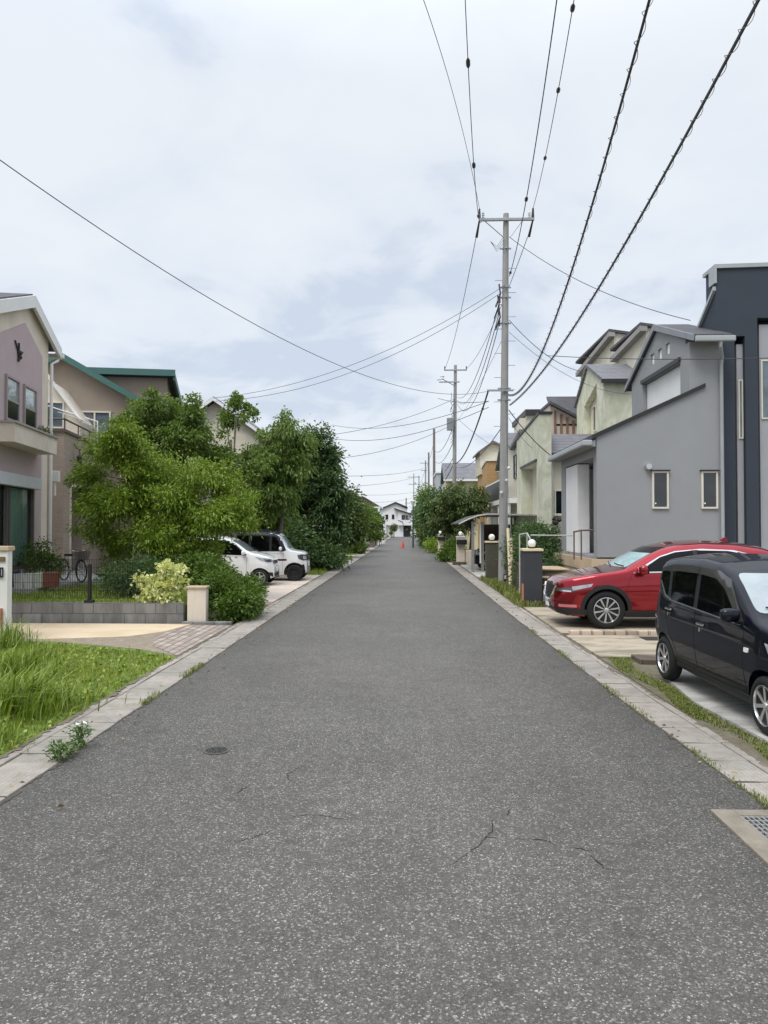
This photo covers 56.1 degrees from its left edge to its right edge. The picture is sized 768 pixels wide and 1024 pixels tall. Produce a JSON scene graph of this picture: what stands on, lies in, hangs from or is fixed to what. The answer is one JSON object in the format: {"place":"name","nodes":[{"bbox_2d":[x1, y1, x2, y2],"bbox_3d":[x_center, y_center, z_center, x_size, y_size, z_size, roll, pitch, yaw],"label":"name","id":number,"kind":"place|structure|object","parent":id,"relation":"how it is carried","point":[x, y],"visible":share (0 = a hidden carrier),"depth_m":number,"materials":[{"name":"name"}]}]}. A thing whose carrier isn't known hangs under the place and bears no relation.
{"place":"outdoors","nodes":[
{"label":"outdoors","id":0,"kind":"place"},
{"bbox_2d":[0,713,42,753],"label":"tall grass","id":1,"kind":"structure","parent":0,"point":[17,735],"depth_m":6.58,"materials":[{"name":"green plant"}]},
{"bbox_2d":[0,612,51,649],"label":"tall grass","id":2,"kind":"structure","parent":0,"point":[14,636],"depth_m":11.77,"materials":[{"name":"green plant"}]},
{"bbox_2d":[12,571,102,593],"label":"patio","id":3,"kind":"structure","parent":0,"point":[26,590],"depth_m":20.00,"materials":[{"name":"stone"}]},
{"bbox_2d":[0,292,64,573],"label":"house","id":4,"kind":"structure","parent":3,"relation":"on","point":[28,341],"depth_m":18.89,"materials":[{"name":"paint"}]},
{"bbox_2d":[4,374,19,421],"bbox_3d":[-9.282,-2.801,17.972,0.080,1.120,0.900,0,-1,-8],"label":"window","id":5,"kind":"structure","parent":4,"relation":"in","point":[12,385],"depth_m":17.93,"materials":[{"name":"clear glass"}]},
{"bbox_2d":[4,486,34,569],"bbox_3d":[-9.316,0.416,17.802,0.085,2.080,3.700,0,-1,-8],"label":"garden door","id":6,"kind":"structure","parent":4,"relation":"in","point":[7,490],"depth_m":17.83,"materials":[{"name":"green metal"}]},
{"bbox_2d":[23,384,36,427],"bbox_3d":[-9.463,-2.776,19.234,0.080,1.120,0.950,0,-1,-8],"label":"window","id":7,"kind":"structure","parent":4,"relation":"in","point":[29,393],"depth_m":19.22,"materials":[{"name":"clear glass"}]},
{"bbox_2d":[43,572,60,587],"bbox_3d":[-8.356,1.702,18.098,0.318,0.380,0.318,0,-1,2],"label":"plant pot","id":8,"kind":"object","parent":3,"relation":"on","point":[50,578],"visible":0.93,"depth_m":17.96,"materials":[{"name":"brown ceramic"}]},
{"bbox_2d":[59,550,90,581],"bbox_3d":[-8.757,1.509,20.256,1.643,0.893,0.563,-1,-1,40],"label":"bicycle","id":9,"kind":"object","parent":3,"relation":"on","point":[79,556],"visible":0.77,"depth_m":20.01,"materials":[{"name":"metal"}]},
{"bbox_2d":[46,353,182,574],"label":"house","id":10,"kind":"structure","parent":3,"relation":"on","point":[83,395],"depth_m":27.38,"materials":[{"name":"beige paint"}]},
{"bbox_2d":[48,401,63,428],"bbox_3d":[-11.754,-3.462,25.697,0.650,0.950,0.080,0,-1,-8],"label":"window","id":11,"kind":"structure","parent":10,"relation":"in","point":[60,405],"depth_m":25.70,"materials":[{"name":"grey glass"}]},
{"bbox_2d":[82,411,110,439],"bbox_3d":[-11.173,-3.220,27.796,1.200,1.350,0.080,0,-1,-8],"label":"window","id":12,"kind":"structure","parent":10,"relation":"in","point":[99,416],"depth_m":27.82,"materials":[{"name":"grey glass"}]},
{"bbox_2d":[0,640,176,755],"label":"verge","id":13,"kind":"structure","parent":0,"point":[84,701],"depth_m":9.56,"materials":[{"name":"green plant"}]},
{"bbox_2d":[0,546,14,639],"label":"gatepost","id":14,"kind":"object","parent":13,"relation":"on","point":[6,579],"visible":0.81,"depth_m":12.35,"materials":[{"name":"white concrete"}]},
{"bbox_2d":[0,639,73,684],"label":"tall grass","id":15,"kind":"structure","parent":13,"relation":"on","point":[6,664],"depth_m":9.33,"materials":[{"name":"green plant"}]},
{"bbox_2d":[18,635,59,660],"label":"tall grass","id":16,"kind":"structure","parent":13,"relation":"on","point":[41,646],"depth_m":10.73,"materials":[{"name":"green plant"}]},
{"bbox_2d":[0,662,129,732],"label":"tall grass","id":17,"kind":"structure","parent":13,"relation":"on","point":[29,695],"depth_m":7.63,"materials":[{"name":"green plant"}]},
{"bbox_2d":[13,623,190,638],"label":"driveway","id":18,"kind":"structure","parent":0,"point":[73,630],"depth_m":13.75,"materials":[{"name":"beige concrete"}]},
{"bbox_2d":[12,581,213,620],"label":"garden lawn","id":19,"kind":"structure","parent":0,"point":[98,584],"depth_m":16.61,"materials":[{"name":"green plant"}]},
{"bbox_2d":[12,535,73,574],"bbox_3d":[-9.189,1.287,19.094,1.758,1.427,1.094,0,-1,-15],"label":"shrub","id":20,"kind":"object","parent":19,"relation":"on","point":[41,556],"visible":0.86,"depth_m":19.07,"materials":[{"name":"green plant"}]},
{"bbox_2d":[92,549,177,598],"bbox_3d":[-5.814,1.454,16.778,2.293,1.209,1.706,0,-1,2],"label":"shrub","id":21,"kind":"object","parent":19,"relation":"on","point":[144,568],"visible":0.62,"depth_m":16.49,"materials":[{"name":"green plant"}]},
{"bbox_2d":[129,558,192,603],"bbox_3d":[-4.693,1.498,15.151,1.308,1.063,0.993,0,-1,2],"label":"variegated bush","id":22,"kind":"object","parent":19,"relation":"on","point":[167,585],"visible":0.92,"depth_m":15.04,"materials":[{"name":"yellow plant"}]},
{"bbox_2d":[19,625,231,655],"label":"brick paving","id":23,"kind":"structure","parent":0,"point":[144,642],"depth_m":12.35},
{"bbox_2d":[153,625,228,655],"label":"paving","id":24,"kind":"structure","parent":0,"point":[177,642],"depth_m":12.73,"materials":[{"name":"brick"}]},
{"bbox_2d":[97,568,330,575],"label":"verge","id":25,"kind":"structure","parent":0,"point":[308,573],"depth_m":30.28,"materials":[{"name":"green plant"}]},
{"bbox_2d":[184,503,316,550],"bbox_3d":[-6.294,1.115,30.944,7.125,3.339,3.989,0,-1,-18],"label":"tree","id":26,"kind":"object","parent":25,"relation":"on","point":[289,533],"visible":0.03,"depth_m":31.32,"materials":[{"name":"green plant"}]},
{"bbox_2d":[284,414,362,551],"bbox_3d":[-3.642,-0.831,33.912,5.366,7.652,4.172,0,-1,2],"label":"tree","id":27,"kind":"object","parent":25,"relation":"on","point":[326,497],"visible":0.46,"depth_m":33.47,"materials":[{"name":"green plant"}]},
{"bbox_2d":[298,535,354,569],"bbox_3d":[-3.347,1.853,33.102,4.021,1.940,3.390,0,-1,2],"label":"shrub","id":28,"kind":"object","parent":25,"relation":"on","point":[324,556],"visible":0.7,"depth_m":32.35,"materials":[{"name":"green plant"}]},
{"bbox_2d":[324,484,374,554],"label":"tree","id":29,"kind":"object","parent":25,"relation":"on","point":[361,524],"visible":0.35,"depth_m":45.65,"materials":[{"name":"green plant"}]},
{"bbox_2d":[183,396,268,517],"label":"house","id":30,"kind":"structure","parent":0,"point":[245,432],"depth_m":36.37,"materials":[{"name":"paint"}]},
{"bbox_2d":[257,575,319,604],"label":"driveway","id":31,"kind":"structure","parent":0,"point":[280,586],"depth_m":24.01,"materials":[{"name":"grey concrete"}]},
{"bbox_2d":[102,385,218,529],"bbox_3d":[-7.649,-0.970,24.808,4.094,6.532,3.158,-1,-1,40],"label":"tree","id":32,"kind":"object","parent":31,"relation":"on","point":[176,427],"visible":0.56,"depth_m":24.32,"materials":[{"name":"green plant"}]},
{"bbox_2d":[60,413,270,589],"bbox_3d":[-5.912,-0.067,19.281,5.790,5.052,3.287,0,-1,2],"label":"tree","id":33,"kind":"object","parent":31,"relation":"on","point":[158,498],"visible":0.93,"depth_m":18.82,"materials":[{"name":"green plant"}]},
{"bbox_2d":[177,535,278,584],"bbox_3d":[-5.314,1.621,24.437,3.416,1.676,1.826,0,-1,2],"label":"parked car","id":34,"kind":"object","parent":31,"relation":"on","point":[249,558],"visible":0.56,"depth_m":23.74,"materials":[{"name":"white paint"}]},
{"bbox_2d":[185,390,281,537],"bbox_3d":[-5.356,-0.927,25.605,3.502,6.878,2.463,0,-1,2],"label":"tree","id":35,"kind":"object","parent":31,"relation":"on","point":[247,458],"visible":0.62,"depth_m":25.57,"materials":[{"name":"green plant"}]},
{"bbox_2d":[221,529,309,580],"bbox_3d":[-4.476,1.570,26.684,3.406,1.868,1.822,0,-1,2],"label":"parked van","id":36,"kind":"object","parent":31,"relation":"on","point":[294,563],"visible":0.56,"depth_m":26.02,"materials":[{"name":"white paint"}]},
{"bbox_2d":[206,405,325,576],"bbox_3d":[-4.673,-0.779,28.303,4.864,6.690,3.188,0,-1,2],"label":"tree","id":37,"kind":"object","parent":31,"relation":"on","point":[291,448],"visible":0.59,"depth_m":27.70,"materials":[{"name":"green plant"}]},
{"bbox_2d":[105,527,478,625],"bbox_3d":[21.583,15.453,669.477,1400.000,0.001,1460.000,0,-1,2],"label":"ground","id":38,"kind":"structure","parent":0,"point":[214,617],"depth_m":17.03,"materials":[{"name":"grey concrete"}]},
{"bbox_2d":[12,602,184,623],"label":"block wall","id":39,"kind":"structure","parent":38,"relation":"on","point":[116,612],"depth_m":14.76,"materials":[{"name":"grey concrete"}]},
{"bbox_2d":[12,559,140,602],"bbox_3d":[-7.117,1.422,14.892,4.243,0.888,0.120,0,-1,2],"label":"fence","id":40,"kind":"object","parent":39,"relation":"on","point":[89,594],"visible":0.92,"depth_m":14.87,"materials":[{"name":"black metal"}]},
{"bbox_2d":[0,590,297,766],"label":"kerb","id":41,"kind":"structure","parent":38,"relation":"on","point":[40,739],"depth_m":8.42,"materials":[{"name":"grey concrete"}]},
{"bbox_2d":[0,569,331,758],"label":"dirt","id":42,"kind":"structure","parent":41,"relation":"on","point":[20,747],"depth_m":8.01,"materials":[{"name":"brown soil"}]},
{"bbox_2d":[0,591,310,800],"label":"gutter","id":43,"kind":"object","parent":38,"relation":"on","point":[31,764],"visible":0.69,"depth_m":7.91,"materials":[{"name":"grey concrete"}]},
{"bbox_2d":[42,736,72,761],"bbox_3d":[-2.760,2.029,6.086,0.259,0.223,0.294,0,-1,2],"label":"weed","id":44,"kind":"object","parent":43,"relation":"on","point":[56,751],"visible":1,"depth_m":6.10,"materials":[{"name":"green plant"}]},
{"bbox_2d":[60,721,95,746],"bbox_3d":[-2.746,2.010,6.486,0.260,0.244,0.294,-1,-2,41],"label":"weed","id":45,"kind":"object","parent":43,"relation":"on","point":[80,729],"visible":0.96,"depth_m":6.49,"materials":[{"name":"green plant"}]},
{"bbox_2d":[139,662,204,705],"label":"grass","id":46,"kind":"structure","parent":43,"relation":"on","point":[193,668],"depth_m":8.54,"materials":[{"name":"green plant"}]},
{"bbox_2d":[186,585,209,620],"bbox_3d":[-3.824,1.919,14.795,0.425,0.795,0.260,0,-1,2],"label":"gatepost","id":47,"kind":"object","parent":38,"relation":"on","point":[197,603],"visible":0.78,"depth_m":14.70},
{"bbox_2d":[182,621,231,624],"bbox_3d":[-3.577,2.274,14.570,0.992,0.115,0.140,0,-1,2],"label":"edging","id":48,"kind":"object","parent":38,"relation":"on","point":[208,622],"visible":0.56,"depth_m":14.51,"materials":[{"name":"grey concrete"}]},
{"bbox_2d":[172,547,268,623],"bbox_3d":[-3.681,1.582,15.790,2.436,1.592,2.466,0,-1,2],"label":"shrub","id":49,"kind":"object","parent":38,"relation":"on","point":[233,596],"visible":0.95,"depth_m":15.37,"materials":[{"name":"green plant"}]},
{"bbox_2d":[411,483,447,542],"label":"tree","id":50,"kind":"object","parent":38,"relation":"on","point":[422,510],"visible":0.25,"depth_m":59.66,"materials":[{"name":"green plant"}]},
{"bbox_2d":[423,536,443,552],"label":"shrub","id":51,"kind":"object","parent":38,"relation":"on","point":[430,544],"visible":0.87,"depth_m":53.87,"materials":[{"name":"green plant"}]},
{"bbox_2d":[433,534,468,561],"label":"shrub","id":52,"kind":"object","parent":38,"relation":"on","point":[447,553],"visible":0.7,"depth_m":40.60,"materials":[{"name":"green plant"}]},
{"bbox_2d":[437,365,466,541],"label":"utility pole","id":53,"kind":"object","parent":38,"relation":"on","point":[452,426],"visible":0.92,"depth_m":50.87,"materials":[{"name":"concrete"}]},
{"bbox_2d":[440,463,477,549],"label":"house","id":54,"kind":"structure","parent":38,"relation":"on","point":[467,473],"depth_m":61.91,"materials":[{"name":"paint"}]},
{"bbox_2d":[421,477,496,549],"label":"tree","id":55,"kind":"object","parent":38,"relation":"on","point":[456,503],"visible":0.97,"depth_m":42.40,"materials":[{"name":"green plant"}]},
{"bbox_2d":[456,536,466,561],"bbox_3d":[4.079,2.032,37.960,0.547,1.494,0.650,0,-1,2],"label":"gatepost","id":56,"kind":"object","parent":38,"relation":"on","point":[461,541],"visible":0.84,"depth_m":37.85,"materials":[{"name":"beige stone"}]},
{"bbox_2d":[473,440,499,548],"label":"house","id":57,"kind":"structure","parent":38,"relation":"on","point":[486,473],"depth_m":49.87,"materials":[{"name":"beige paint"}]},
{"bbox_2d":[486,429,522,523],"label":"house","id":58,"kind":"structure","parent":38,"relation":"on","point":[493,489],"depth_m":40.74,"materials":[{"name":"paint"}]},
{"bbox_2d":[512,409,539,432],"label":"house","id":59,"kind":"structure","parent":38,"relation":"on","point":[524,417],"depth_m":41.87,"materials":[{"name":"beige paint"}]},
{"bbox_2d":[540,396,576,455],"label":"house","id":60,"kind":"structure","parent":38,"relation":"on","point":[563,416],"depth_m":35.83,"materials":[{"name":"paint"}]},
{"bbox_2d":[516,322,652,538],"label":"house","id":61,"kind":"structure","parent":38,"relation":"on","point":[539,481],"depth_m":29.79,"materials":[{"name":"beige paint"}]},
{"bbox_2d":[554,490,561,515],"bbox_3d":[7.129,-0.360,28.753,0.700,1.043,0.130,0,-1,2],"label":"window","id":62,"kind":"structure","parent":61,"relation":"in","point":[557,493],"depth_m":28.78,"materials":[{"name":"black glass"}]},
{"bbox_2d":[569,629,656,634],"bbox_3d":[6.446,2.211,13.017,6.141,0.140,0.183,0,-1,2],"label":"edging","id":63,"kind":"object","parent":38,"relation":"on","point":[610,632],"visible":0.27,"depth_m":13.01,"materials":[{"name":"brick"}]},
{"bbox_2d":[482,591,767,803],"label":"gutter","id":64,"kind":"object","parent":38,"relation":"on","point":[751,777],"visible":0.73,"depth_m":7.52,"materials":[{"name":"grey concrete"}]},
{"bbox_2d":[529,629,767,808],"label":"grass","id":65,"kind":"structure","parent":64,"relation":"on","point":[694,750],"depth_m":6.37,"materials":[{"name":"green plant"}]},
{"bbox_2d":[494,591,767,773],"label":"kerb","id":66,"kind":"structure","parent":38,"relation":"on","point":[736,750],"depth_m":7.79,"materials":[{"name":"grey concrete"}]},
{"bbox_2d":[548,324,735,569],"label":"house","id":67,"kind":"structure","parent":38,"relation":"on","point":[650,470],"depth_m":17.83,"materials":[{"name":"paint"}]},
{"bbox_2d":[652,471,668,508],"bbox_3d":[6.824,-0.545,17.789,0.404,0.931,0.070,0,-1,2],"label":"window","id":68,"kind":"structure","parent":67,"relation":"in","point":[660,479],"depth_m":17.78,"materials":[{"name":"grey glass"}]},
{"bbox_2d":[701,471,717,508],"bbox_3d":[8.023,-0.544,17.750,0.401,0.929,0.070,0,-1,2],"label":"window","id":69,"kind":"structure","parent":67,"relation":"in","point":[709,479],"depth_m":17.74,"materials":[{"name":"grey glass"}]},
{"bbox_2d":[697,262,767,549],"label":"house","id":70,"kind":"structure","parent":38,"relation":"on","point":[737,299],"depth_m":18.12,"materials":[{"name":"blue paint"}]},
{"bbox_2d":[738,380,743,438],"bbox_3d":[9.009,-2.595,18.190,0.118,1.500,0.050,0,-1,2],"label":"window","id":71,"kind":"structure","parent":70,"relation":"in","point":[740,382],"depth_m":18.17,"materials":[{"name":"grey glass"}]},
{"bbox_2d":[761,360,767,418],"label":"window","id":72,"kind":"structure","parent":70,"relation":"in","point":[764,363],"depth_m":18.16,"materials":[{"name":"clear glass"}]},
{"bbox_2d":[0,537,767,1023],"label":"road","id":73,"kind":"structure","parent":0,"point":[426,789],"depth_m":4.49,"materials":[{"name":"grey asphalt"}]},
{"bbox_2d":[0,557,361,804],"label":"dirt","id":74,"kind":"structure","parent":73,"relation":"on","point":[15,793],"depth_m":6.14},
{"bbox_2d":[298,537,390,590],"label":"gutter","id":75,"kind":"object","parent":73,"relation":"on","point":[318,582],"visible":0.73,"depth_m":29.16,"materials":[{"name":"grey concrete"}]},
{"bbox_2d":[9,574,766,808],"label":"leaf litter","id":76,"kind":"object","parent":73,"relation":"on","point":[59,805],"visible":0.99,"depth_m":8.96,"materials":[{"name":"plant"}]},
{"bbox_2d":[436,553,492,590],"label":"gutter","id":77,"kind":"object","parent":73,"relation":"on","point":[474,581],"visible":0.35,"depth_m":27.48,"materials":[{"name":"grey concrete"}]},
{"bbox_2d":[458,565,494,590],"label":"kerb","id":78,"kind":"structure","parent":77,"relation":"on","point":[477,579],"depth_m":26.17,"materials":[{"name":"grey concrete"}]},
{"bbox_2d":[459,565,767,766],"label":"dirt","id":79,"kind":"structure","parent":78,"relation":"on","point":[659,698],"depth_m":8.86,"materials":[{"name":"brown soil"}]},
{"bbox_2d":[447,563,767,808],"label":"dirt","id":80,"kind":"structure","parent":73,"relation":"on","point":[658,727],"depth_m":7.33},
{"bbox_2d":[710,809,767,865],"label":"drain","id":81,"kind":"object","parent":73,"relation":"on","point":[752,838],"visible":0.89,"depth_m":4.77,"materials":[{"name":"concrete"}]},
{"bbox_2d":[0,0,767,526],"label":"sky","id":82,"kind":"structure","parent":0,"point":[303,167],"materials":[{"name":"white"}]},
{"bbox_2d":[379,502,411,536],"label":"house","id":83,"kind":"structure","parent":0,"point":[398,514],"depth_m":139.97,"materials":[{"name":"white paint"}]},
{"bbox_2d":[460,565,484,578],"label":"driveway","id":84,"kind":"structure","parent":0,"point":[477,573],"depth_m":32.17,"materials":[{"name":"concrete"}]},
{"bbox_2d":[451,513,536,571],"bbox_3d":[5.487,1.388,33.605,4.399,2.569,5.629,0,-1,2],"label":"carport","id":85,"kind":"object","parent":84,"relation":"on","point":[486,530],"visible":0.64,"depth_m":31.40,"materials":[{"name":"grey metal"}]},
{"bbox_2d":[479,575,545,608],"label":"verge","id":86,"kind":"structure","parent":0,"point":[509,598],"depth_m":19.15,"materials":[{"name":"green plant"}]},
{"bbox_2d":[484,541,498,578],"bbox_3d":[3.973,1.806,26.355,0.547,1.482,0.460,0,-1,2],"label":"gatepost","id":87,"kind":"object","parent":86,"relation":"on","point":[491,556],"visible":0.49,"depth_m":26.16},
{"bbox_2d":[475,208,533,581],"bbox_3d":[4.183,-3.814,24.847,1.984,13.224,0.657,0,-1,2],"label":"utility pole","id":88,"kind":"object","parent":86,"relation":"on","point":[504,389],"visible":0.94,"depth_m":24.70,"materials":[{"name":"concrete"}]},
{"bbox_2d":[0,160,487,394],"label":"overhead cable","id":89,"kind":"object","parent":88,"relation":"attached to","point":[190,286],"visible":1,"depth_m":11.00,"materials":[{"name":"metal"}]},
{"bbox_2d":[465,0,482,222],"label":"overhead cable","id":90,"kind":"object","parent":88,"relation":"attached to","point":[468,66],"visible":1,"depth_m":15.61,"materials":[{"name":"metal"}]},
{"bbox_2d":[509,0,556,275],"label":"overhead cable","id":91,"kind":"object","parent":88,"relation":"attached to","point":[525,200],"visible":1,"depth_m":16.24,"materials":[{"name":"metal"}]},
{"bbox_2d":[533,0,574,206],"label":"overhead cable","id":92,"kind":"object","parent":88,"relation":"attached to","point":[572,8],"visible":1,"depth_m":16.22,"materials":[{"name":"metal"}]},
{"bbox_2d":[506,0,652,395],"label":"overhead cable","id":93,"kind":"object","parent":88,"relation":"attached to","point":[613,130],"visible":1,"depth_m":8.36,"materials":[{"name":"metal"}]},
{"bbox_2d":[509,0,759,405],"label":"overhead cable","id":94,"kind":"object","parent":88,"relation":"attached to","point":[742,29],"visible":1,"depth_m":8.46,"materials":[{"name":"metal"}]},
{"bbox_2d":[505,417,511,585],"bbox_3d":[4.073,-0.681,23.832,0.147,6.290,1.352,0,-1,2],"label":"guy guard","id":95,"kind":"object","parent":86,"relation":"on","point":[508,539],"visible":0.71,"depth_m":23.39,"materials":[{"name":"plastic"}]},
{"bbox_2d":[506,560,545,587],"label":"retaining wall","id":96,"kind":"structure","parent":86,"relation":"on","point":[517,575],"depth_m":22.09,"materials":[{"name":"grey concrete"}]},
{"bbox_2d":[495,514,561,586],"bbox_3d":[4.819,1.304,23.405,2.115,2.457,4.502,0,-1,2],"label":"hedge","id":97,"kind":"object","parent":86,"relation":"on","point":[551,542],"visible":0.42,"depth_m":22.55,"materials":[{"name":"green plant"}]},
{"bbox_2d":[520,548,543,603],"bbox_3d":[3.750,1.657,18.284,0.515,1.458,0.510,0,-1,2],"label":"gatepost","id":98,"kind":"object","parent":86,"relation":"on","point":[531,575],"visible":0.8,"depth_m":18.06,"materials":[{"name":"grey concrete"}]},
{"bbox_2d":[542,545,568,566],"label":"shrub","id":99,"kind":"object","parent":86,"relation":"on","point":[552,560],"visible":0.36,"depth_m":21.02,"materials":[{"name":"green plant"}]},
{"bbox_2d":[542,566,569,591],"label":"front steps","id":100,"kind":"structure","parent":86,"relation":"on","point":[547,571],"depth_m":18.64,"materials":[{"name":"beige concrete"}]},
{"bbox_2d":[524,607,655,636],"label":"driveway","id":101,"kind":"structure","parent":0,"point":[562,624],"depth_m":14.69,"materials":[{"name":"beige concrete"}]},
{"bbox_2d":[543,537,767,628],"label":"parked car","id":102,"kind":"object","parent":101,"relation":"on","point":[613,593],"visible":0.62,"depth_m":13.80,"materials":[{"name":"red paint"}]},
{"bbox_2d":[566,635,657,658],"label":"driveway","id":103,"kind":"structure","parent":0,"point":[607,646],"depth_m":11.95,"materials":[{"name":"beige concrete"}]},
{"bbox_2d":[600,654,767,764],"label":"verge","id":104,"kind":"structure","parent":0,"point":[731,737],"depth_m":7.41,"materials":[{"name":"green plant"}]},
{"bbox_2d":[631,654,656,664],"bbox_3d":[6.517,2.183,10.479,5.650,0.115,0.450,0,-1,2],"label":"edging","id":105,"kind":"object","parent":104,"relation":"on","point":[645,659],"visible":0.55,"depth_m":10.44,"materials":[{"name":"beige concrete"}]},
{"bbox_2d":[665,669,767,741],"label":"driveway","id":106,"kind":"structure","parent":0,"point":[724,705],"depth_m":8.01,"materials":[{"name":"concrete"}]},
{"bbox_2d":[655,553,767,734],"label":"parked car","id":107,"kind":"object","parent":106,"relation":"on","point":[711,616],"visible":1,"depth_m":7.79,"materials":[{"name":"paint"}]},
{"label":"driveway","id":108,"kind":"structure","parent":0,"visible":0},
{"bbox_2d":[358,501,389,543],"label":"tree","id":109,"kind":"object","parent":108,"relation":"on","point":[378,534],"visible":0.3,"depth_m":57.91,"materials":[{"name":"green plant"}]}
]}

